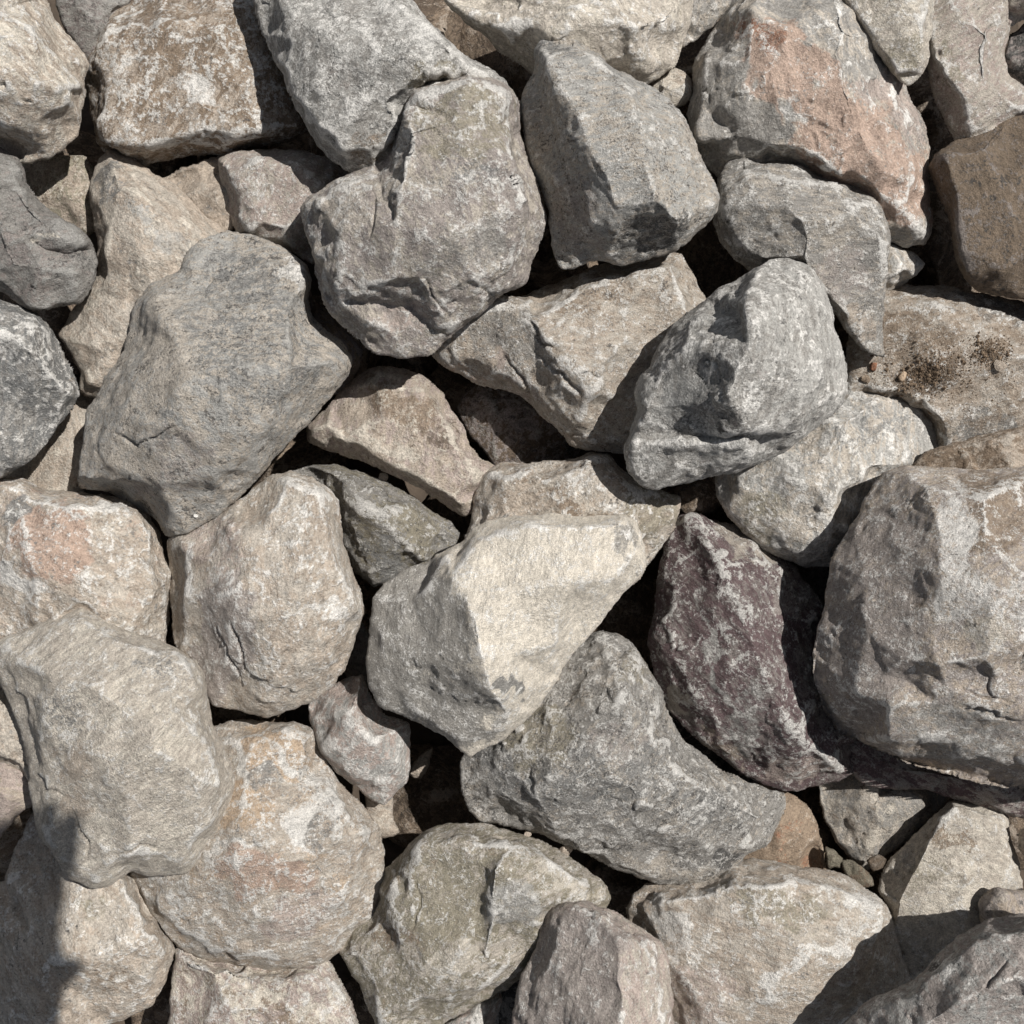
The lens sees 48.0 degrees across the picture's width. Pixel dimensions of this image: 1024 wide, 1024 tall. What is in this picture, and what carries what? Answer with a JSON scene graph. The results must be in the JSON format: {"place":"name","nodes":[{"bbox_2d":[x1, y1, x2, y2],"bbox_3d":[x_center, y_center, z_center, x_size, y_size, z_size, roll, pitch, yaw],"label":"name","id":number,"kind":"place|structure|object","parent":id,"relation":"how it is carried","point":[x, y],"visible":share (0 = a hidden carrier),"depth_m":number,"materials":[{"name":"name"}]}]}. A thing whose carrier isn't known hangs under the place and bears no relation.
{"place":"outdoors","nodes":[
{"label":"outdoors","id":0,"kind":"place"},
{"bbox_2d":[0,0,1023,1023],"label":"ground","id":1,"kind":"structure","parent":0,"point":[420,735],"depth_m":1.27,"materials":[{"name":"soil"}]},
{"bbox_2d":[3,293,79,374],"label":"rock","id":2,"kind":"object","parent":1,"relation":"on","point":[55,318],"visible":0.12,"depth_m":1.20,"materials":[{"name":"stone"}]},
{"bbox_2d":[0,0,88,163],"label":"rock","id":3,"kind":"object","parent":1,"relation":"on","point":[44,65],"visible":0.98,"depth_m":1.03,"materials":[{"name":"stone"}]},
{"bbox_2d":[6,391,94,491],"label":"rock","id":4,"kind":"object","parent":1,"relation":"on","point":[53,464],"visible":0.57,"depth_m":1.14,"materials":[{"name":"stone"}]},
{"bbox_2d":[0,300,79,477],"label":"rock","id":5,"kind":"object","parent":4,"relation":"on","point":[39,392],"visible":0.98,"depth_m":1.05,"materials":[{"name":"stone"}]},
{"bbox_2d":[54,131,112,167],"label":"rock","id":6,"kind":"object","parent":1,"relation":"on","point":[85,144],"visible":0.09,"depth_m":1.23,"materials":[{"name":"stone"}]},
{"bbox_2d":[22,155,93,236],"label":"rock","id":7,"kind":"object","parent":6,"relation":"on","point":[59,185],"visible":0.63,"depth_m":1.14,"materials":[{"name":"stone"}]},
{"bbox_2d":[0,477,170,687],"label":"rock","id":8,"kind":"object","parent":1,"relation":"on","point":[64,552],"visible":0.74,"depth_m":1.07,"materials":[{"name":"stone"}]},
{"bbox_2d":[0,688,28,780],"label":"rock","id":9,"kind":"object","parent":8,"relation":"on","point":[12,750],"visible":0.42,"depth_m":1.09,"materials":[{"name":"stone"}]},
{"bbox_2d":[0,812,174,1023],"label":"rock","id":10,"kind":"object","parent":1,"relation":"on","point":[72,952],"visible":0.87,"depth_m":1.08,"materials":[{"name":"stone"}]},
{"bbox_2d":[0,808,32,881],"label":"rock","id":11,"kind":"object","parent":10,"relation":"on","point":[11,836],"visible":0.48,"depth_m":1.14,"materials":[{"name":"stone"}]},
{"bbox_2d":[0,763,31,837],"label":"rock","id":12,"kind":"object","parent":11,"relation":"on","point":[15,800],"visible":0.93,"depth_m":1.10,"materials":[{"name":"stone"}]},
{"bbox_2d":[59,150,225,397],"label":"rock","id":13,"kind":"object","parent":1,"relation":"on","point":[149,226],"visible":0.63,"depth_m":1.08,"materials":[{"name":"stone"}]},
{"bbox_2d":[0,147,97,310],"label":"rock","id":14,"kind":"object","parent":13,"relation":"on","point":[48,259],"visible":1,"depth_m":1.05,"materials":[{"name":"stone"}]},
{"bbox_2d":[164,156,233,230],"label":"rock","id":15,"kind":"object","parent":13,"relation":"on","point":[201,186],"visible":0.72,"depth_m":1.11,"materials":[{"name":"stone"}]},
{"bbox_2d":[77,230,351,536],"bbox_3d":[-0.293,-0.119,1.075,0.206,0.185,0.302,40,90,0],"label":"rock","id":16,"kind":"object","parent":13,"relation":"on","point":[226,376],"visible":1,"depth_m":1.03,"materials":[{"name":"stone"}]},
{"bbox_2d":[308,291,362,394],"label":"rock","id":17,"kind":"object","parent":16,"relation":"on","point":[324,318],"visible":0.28,"depth_m":1.13,"materials":[{"name":"stone"}]},
{"bbox_2d":[131,959,174,1023],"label":"rock","id":18,"kind":"object","parent":1,"relation":"on","point":[158,1012],"visible":0.16,"depth_m":1.22,"materials":[{"name":"stone"}]},
{"bbox_2d":[147,157,187,177],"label":"rock","id":19,"kind":"object","parent":1,"relation":"on","point":[162,169],"visible":0.05,"depth_m":1.24,"materials":[{"name":"stone"}]},
{"bbox_2d":[166,593,177,648],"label":"rock","id":20,"kind":"object","parent":1,"relation":"on","point":[169,639],"visible":0.01,"depth_m":1.20,"materials":[{"name":"stone"}]},
{"bbox_2d":[84,0,308,166],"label":"rock","id":21,"kind":"object","parent":1,"relation":"on","point":[166,80],"visible":0.85,"depth_m":1.08,"materials":[{"name":"stone"}]},
{"bbox_2d":[56,0,130,57],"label":"rock","id":22,"kind":"object","parent":21,"relation":"on","point":[84,22],"visible":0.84,"depth_m":1.11,"materials":[{"name":"stone"}]},
{"bbox_2d":[252,0,509,172],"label":"rock","id":23,"kind":"object","parent":21,"relation":"on","point":[356,73],"visible":0.73,"depth_m":1.00,"materials":[{"name":"stone"}]},
{"bbox_2d":[300,75,546,358],"bbox_3d":[-0.068,-0.267,1.034,0.200,0.174,0.262,44,90,0],"label":"rock","id":24,"kind":"object","parent":23,"relation":"on","point":[424,236],"visible":0.99,"depth_m":0.98,"materials":[{"name":"stone"}]},
{"bbox_2d":[209,700,286,725],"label":"rock","id":25,"kind":"object","parent":1,"relation":"on","point":[219,715],"visible":0.08,"depth_m":1.20,"materials":[{"name":"stone"}]},
{"bbox_2d":[129,719,384,970],"bbox_3d":[-0.250,0.329,1.132,0.255,0.184,0.254,0,90,0],"label":"rock","id":26,"kind":"object","parent":1,"relation":"on","point":[286,871],"visible":0.8,"depth_m":1.07,"materials":[{"name":"stone"}]},
{"bbox_2d":[0,607,234,888],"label":"rock","id":27,"kind":"object","parent":26,"relation":"on","point":[128,762],"visible":1,"depth_m":1.02,"materials":[{"name":"stone"}]},
{"bbox_2d":[366,797,399,837],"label":"rock","id":28,"kind":"object","parent":26,"relation":"on","point":[382,816],"visible":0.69,"depth_m":1.14,"materials":[{"name":"stone"}]},
{"bbox_2d":[168,948,358,1023],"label":"rock","id":29,"kind":"object","parent":1,"relation":"on","point":[202,991],"visible":0.84,"depth_m":1.09,"materials":[{"name":"stone"}]},
{"bbox_2d":[167,470,364,717],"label":"rock","id":30,"kind":"object","parent":1,"relation":"on","point":[267,605],"visible":0.99,"depth_m":1.03,"materials":[{"name":"stone"}]},
{"bbox_2d":[212,132,327,157],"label":"rock","id":31,"kind":"object","parent":1,"relation":"on","point":[305,142],"visible":0.09,"depth_m":1.22,"materials":[{"name":"stone"}]},
{"bbox_2d":[218,148,349,263],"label":"rock","id":32,"kind":"object","parent":1,"relation":"on","point":[269,191],"visible":0.82,"depth_m":1.08,"materials":[{"name":"stone"}]},
{"bbox_2d":[246,418,347,492],"bbox_3d":[-0.242,-0.055,1.246,0.149,0.081,0.103,0,90,0],"label":"gap","id":33,"kind":"object","parent":1,"relation":"on","point":[299,451],"visible":0.22,"depth_m":1.22,"materials":[{"name":"stone"}]},
{"bbox_2d":[342,976,374,1023],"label":"rock","id":34,"kind":"object","parent":1,"relation":"on","point":[351,984],"visible":0.11,"depth_m":1.23,"materials":[{"name":"stone"}]},
{"bbox_2d":[308,674,410,804],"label":"rock","id":35,"kind":"object","parent":1,"relation":"on","point":[363,741],"visible":0.99,"depth_m":1.09,"materials":[{"name":"stone"}]},
{"bbox_2d":[352,569,381,632],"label":"rock","id":36,"kind":"object","parent":1,"relation":"on","point":[368,591],"visible":0.09,"depth_m":1.25,"materials":[{"name":"stone"}]},
{"bbox_2d":[344,622,369,687],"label":"rock","id":37,"kind":"object","parent":36,"relation":"on","point":[356,665],"visible":0.42,"depth_m":1.17,"materials":[{"name":"stone"}]},
{"bbox_2d":[292,464,459,586],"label":"rock","id":38,"kind":"object","parent":1,"relation":"on","point":[390,531],"visible":0.83,"depth_m":1.11,"materials":[{"name":"stone"}]},
{"bbox_2d":[307,366,494,516],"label":"rock","id":39,"kind":"object","parent":1,"relation":"on","point":[403,424],"visible":1,"depth_m":1.10,"materials":[{"name":"stone"}]},
{"bbox_2d":[364,743,503,847],"bbox_3d":[-0.078,0.308,1.246,0.163,0.090,0.117,0,90,0],"label":"gap","id":40,"kind":"object","parent":1,"relation":"on","point":[432,797],"visible":0.38,"depth_m":1.22,"materials":[{"name":"stone"}]},
{"bbox_2d":[409,746,434,778],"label":"rock","id":41,"kind":"object","parent":40,"relation":"on","point":[419,766],"visible":0.98,"depth_m":1.19,"materials":[{"name":"stone"}]},
{"bbox_2d":[414,0,462,49],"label":"rock","id":42,"kind":"object","parent":1,"relation":"on","point":[444,18],"visible":0.13,"depth_m":1.23,"materials":[{"name":"stone"}]},
{"bbox_2d":[427,364,475,442],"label":"rock","id":43,"kind":"object","parent":1,"relation":"on","point":[453,386],"visible":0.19,"depth_m":1.21,"materials":[{"name":"stone"}]},
{"bbox_2d":[456,384,579,464],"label":"rock","id":44,"kind":"object","parent":43,"relation":"on","point":[500,425],"visible":0.82,"depth_m":1.16,"materials":[{"name":"stone"}]},
{"bbox_2d":[432,252,705,453],"bbox_3d":[0.061,-0.154,1.113,0.282,0.158,0.209,0,90,0],"label":"rock","id":45,"kind":"object","parent":44,"relation":"on","point":[570,359],"visible":0.72,"depth_m":1.07,"materials":[{"name":"stone"}]},
{"bbox_2d":[623,258,847,489],"bbox_3d":[0.198,-0.117,1.023,0.244,0.182,0.158,-30,90,0],"label":"rock","id":46,"kind":"object","parent":45,"relation":"on","point":[745,371],"visible":1,"depth_m":0.99,"materials":[{"name":"stone"}]},
{"bbox_2d":[339,823,610,1023],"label":"rock","id":47,"kind":"object","parent":1,"relation":"on","point":[449,929],"visible":0.91,"depth_m":1.06,"materials":[{"name":"stone"}]},
{"bbox_2d":[559,845,572,855],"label":"pebble","id":48,"kind":"object","parent":47,"relation":"on","point":[565,849],"visible":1,"depth_m":1.10,"materials":[{"name":"stone"}]},
{"bbox_2d":[512,900,674,1023],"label":"rock","id":49,"kind":"object","parent":47,"relation":"on","point":[588,962],"visible":1,"depth_m":1.02,"materials":[{"name":"stone"}]},
{"bbox_2d":[459,21,531,131],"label":"rock","id":50,"kind":"object","parent":1,"relation":"on","point":[477,45],"visible":0.16,"depth_m":1.24,"materials":[{"name":"stone"}]},
{"bbox_2d":[499,980,518,1023],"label":"rock","id":51,"kind":"object","parent":1,"relation":"on","point":[507,1005],"visible":0.43,"depth_m":1.15,"materials":[{"name":"stone"}]},
{"bbox_2d":[444,991,501,1023],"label":"rock","id":52,"kind":"object","parent":51,"relation":"on","point":[487,1011],"visible":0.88,"depth_m":1.12,"materials":[{"name":"stone"}]},
{"bbox_2d":[499,256,597,296],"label":"rock","id":53,"kind":"object","parent":1,"relation":"on","point":[543,274],"visible":0.14,"depth_m":1.23,"materials":[{"name":"stone"}]},
{"bbox_2d":[443,0,693,83],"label":"rock","id":54,"kind":"object","parent":1,"relation":"on","point":[642,40],"visible":0.79,"depth_m":1.05,"materials":[{"name":"stone"}]},
{"bbox_2d":[464,452,680,585],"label":"rock","id":55,"kind":"object","parent":1,"relation":"on","point":[592,483],"visible":0.48,"depth_m":1.08,"materials":[{"name":"stone"}]},
{"bbox_2d":[366,512,646,756],"bbox_3d":[-0.017,0.085,1.051,0.183,0.183,0.283,38,90,0],"label":"rock","id":56,"kind":"object","parent":55,"relation":"on","point":[480,634],"visible":1,"depth_m":1.01,"materials":[{"name":"stone"}]},
{"bbox_2d":[520,39,719,269],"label":"rock","id":57,"kind":"object","parent":1,"relation":"on","point":[622,174],"visible":1,"depth_m":0.99,"materials":[{"name":"stone"}]},
{"bbox_2d":[459,630,785,884],"bbox_3d":[0.102,0.274,1.110,0.282,0.162,0.230,45,90,0],"label":"rock","id":58,"kind":"object","parent":1,"relation":"on","point":[595,755],"visible":0.94,"depth_m":1.06,"materials":[{"name":"stone"}]},
{"bbox_2d":[652,68,692,107],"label":"rock","id":59,"kind":"object","parent":1,"relation":"on","point":[675,86],"visible":0.78,"depth_m":1.10,"materials":[{"name":"stone"}]},
{"bbox_2d":[665,704,757,783],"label":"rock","id":60,"kind":"object","parent":1,"relation":"on","point":[711,755],"visible":0.23,"depth_m":1.21,"materials":[{"name":"stone"}]},
{"bbox_2d":[647,512,856,791],"bbox_3d":[0.240,0.139,1.141,0.214,0.162,0.278,0,90,0],"label":"rock","id":61,"kind":"object","parent":1,"relation":"on","point":[736,619],"visible":0.93,"depth_m":1.09,"materials":[{"name":"stone"}]},
{"bbox_2d":[625,857,910,1023],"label":"rock","id":62,"kind":"object","parent":1,"relation":"on","point":[752,940],"visible":0.92,"depth_m":1.06,"materials":[{"name":"stone"}]},
{"bbox_2d":[743,783,826,868],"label":"rock","id":63,"kind":"object","parent":62,"relation":"on","point":[796,840],"visible":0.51,"depth_m":1.14,"materials":[{"name":"stone"}]},
{"bbox_2d":[825,846,842,868],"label":"rock","id":64,"kind":"object","parent":63,"relation":"on","point":[834,858],"visible":1,"depth_m":1.14,"materials":[{"name":"stone"}]},
{"bbox_2d":[844,913,1023,1023],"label":"rock","id":65,"kind":"object","parent":62,"relation":"on","point":[974,975],"visible":1,"depth_m":0.95,"materials":[{"name":"stone"}]},
{"bbox_2d":[686,0,932,247],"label":"rock","id":66,"kind":"object","parent":1,"relation":"on","point":[818,87],"visible":0.82,"depth_m":1.05,"materials":[{"name":"stone"}]},
{"bbox_2d":[682,0,731,47],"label":"rock","id":67,"kind":"object","parent":66,"relation":"on","point":[707,15],"visible":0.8,"depth_m":1.10,"materials":[{"name":"stone"}]},
{"bbox_2d":[713,158,890,357],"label":"rock","id":68,"kind":"object","parent":66,"relation":"on","point":[835,236],"visible":0.97,"depth_m":1.05,"materials":[{"name":"stone"}]},
{"bbox_2d":[843,0,934,85],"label":"rock","id":69,"kind":"object","parent":66,"relation":"on","point":[899,33],"visible":1,"depth_m":1.05,"materials":[{"name":"stone"}]},
{"bbox_2d":[833,273,925,347],"bbox_3d":[0.388,-0.224,1.233,0.102,0.075,0.124,41,90,0],"label":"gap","id":70,"kind":"object","parent":1,"relation":"on","point":[916,280],"visible":0.07,"depth_m":1.22,"materials":[{"name":"stone"}]},
{"bbox_2d":[812,464,1023,789],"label":"rock","id":71,"kind":"object","parent":1,"relation":"on","point":[918,654],"visible":1,"depth_m":0.99,"materials":[{"name":"stone"}]},
{"bbox_2d":[906,66,953,180],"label":"rock","id":72,"kind":"object","parent":1,"relation":"on","point":[939,135],"visible":0.13,"depth_m":1.23,"materials":[{"name":"stone"}]},
{"bbox_2d":[845,283,1023,446],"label":"rock","id":73,"kind":"object","parent":1,"relation":"on","point":[928,316],"visible":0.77,"depth_m":1.10,"materials":[{"name":"stone"}]},
{"bbox_2d":[715,390,937,567],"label":"rock","id":74,"kind":"object","parent":73,"relation":"on","point":[799,502],"visible":0.82,"depth_m":1.09,"materials":[{"name":"stone"}]},
{"bbox_2d":[886,243,924,291],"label":"rock","id":75,"kind":"object","parent":73,"relation":"on","point":[904,266],"visible":0.56,"depth_m":1.10,"materials":[{"name":"stone"}]},
{"bbox_2d":[867,327,1014,422],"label":"soil crumbs","id":76,"kind":"object","parent":73,"relation":"on","point":[991,351],"visible":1,"depth_m":1.09,"materials":[{"name":"brown soil"}]},
{"bbox_2d":[912,427,1023,469],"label":"rock","id":77,"kind":"object","parent":73,"relation":"on","point":[1000,448],"visible":0.53,"depth_m":1.10,"materials":[{"name":"stone"}]},
{"bbox_2d":[994,359,1006,371],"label":"pebble","id":78,"kind":"object","parent":73,"relation":"on","point":[999,366],"visible":1,"depth_m":1.09,"materials":[{"name":"stone"}]},
{"bbox_2d":[927,0,1023,140],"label":"rock","id":79,"kind":"object","parent":1,"relation":"on","point":[977,89],"visible":0.86,"depth_m":1.08,"materials":[{"name":"stone"}]},
{"bbox_2d":[1008,0,1023,26],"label":"rock","id":80,"kind":"object","parent":79,"relation":"on","point":[1016,11],"visible":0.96,"depth_m":1.11,"materials":[{"name":"stone"}]},
{"bbox_2d":[928,115,1023,298],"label":"rock","id":81,"kind":"object","parent":1,"relation":"on","point":[978,181],"visible":1,"depth_m":1.06,"materials":[{"name":"stone"}]},
{"bbox_2d":[1005,24,1023,85],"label":"rock","id":82,"kind":"object","parent":1,"relation":"on","point":[1014,55],"visible":0.98,"depth_m":1.13,"materials":[{"name":"stone"}]},
{"bbox_2d":[1009,817,1023,869],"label":"rock","id":83,"kind":"object","parent":1,"relation":"on","point":[1016,825],"visible":0.07,"depth_m":1.21,"materials":[{"name":"stone"}]},
{"bbox_2d":[582,856,649,918],"bbox_3d":[0.116,0.413,1.260,0.082,0.057,0.144,0,90,0],"label":"gap","id":84,"kind":"object","parent":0,"point":[623,887],"visible":0.2,"depth_m":1.24,"materials":[{"name":"stone"}]},
{"bbox_2d":[593,576,655,668],"bbox_3d":[0.125,0.123,1.248,0.163,0.080,0.108,-20,90,0],"label":"gap","id":85,"kind":"object","parent":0,"point":[629,615],"visible":0.22,"depth_m":1.22,"materials":[{"name":"stone"}]},
{"bbox_2d":[647,16,721,115],"bbox_3d":[0.199,-0.483,1.234,0.120,0.079,0.126,0,90,0],"label":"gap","id":86,"kind":"object","parent":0,"point":[689,52],"visible":0.07,"depth_m":1.21,"materials":[{"name":"stone"}]},
{"bbox_2d":[660,485,734,523],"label":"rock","id":87,"kind":"object","parent":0,"point":[719,515],"visible":0.04,"depth_m":1.21,"materials":[{"name":"stone"}]},
{"bbox_2d":[674,476,721,514],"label":"rock","id":88,"kind":"object","parent":87,"relation":"on","point":[699,497],"visible":0.63,"depth_m":1.15,"materials":[{"name":"stone"}]},
{"bbox_2d":[676,218,748,297],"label":"rock","id":89,"kind":"object","parent":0,"point":[712,264],"visible":0.28,"depth_m":1.22,"materials":[{"name":"stone"}]},
{"bbox_2d":[787,787,837,868],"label":"rock","id":90,"kind":"object","parent":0,"point":[826,836],"visible":0.06,"depth_m":1.24,"materials":[{"name":"stone"}]},
{"bbox_2d":[841,812,936,899],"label":"rock","id":91,"kind":"object","parent":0,"point":[875,874],"visible":0.01,"depth_m":1.22,"materials":[{"name":"stone"}]},
{"bbox_2d":[818,774,949,870],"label":"rock","id":92,"kind":"object","parent":91,"relation":"on","point":[864,823],"visible":0.73,"depth_m":1.16,"materials":[{"name":"stone"}]},
{"bbox_2d":[841,859,873,887],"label":"rock","id":93,"kind":"object","parent":92,"relation":"on","point":[858,873],"visible":0.94,"depth_m":1.14,"materials":[{"name":"stone"}]},
{"bbox_2d":[867,854,886,870],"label":"rock","id":94,"kind":"object","parent":92,"relation":"on","point":[876,862],"visible":1,"depth_m":1.13,"materials":[{"name":"stone"}]},
{"bbox_2d":[850,740,1023,818],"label":"rock","id":95,"kind":"object","parent":92,"relation":"on","point":[872,767],"visible":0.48,"depth_m":1.13,"materials":[{"name":"stone"}]},
{"bbox_2d":[1017,828,1023,855],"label":"rock","id":96,"kind":"object","parent":95,"relation":"on","point":[1020,834],"visible":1,"depth_m":1.12,"materials":[{"name":"stone"}]},
{"bbox_2d":[894,191,987,293],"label":"rock","id":97,"kind":"object","parent":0,"point":[935,253],"visible":0.26,"depth_m":1.20,"materials":[{"name":"stone"}]},
{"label":"rock","id":98,"kind":"object","parent":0,"visible":0},
{"bbox_2d":[878,800,1022,980],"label":"rock","id":99,"kind":"object","parent":98,"relation":"on","point":[948,865],"visible":0.66,"depth_m":1.11,"materials":[{"name":"stone"}]},
{"bbox_2d":[978,887,1023,922],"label":"rock","id":100,"kind":"object","parent":99,"relation":"on","point":[994,902],"visible":0.48,"depth_m":1.09,"materials":[{"name":"stone"}]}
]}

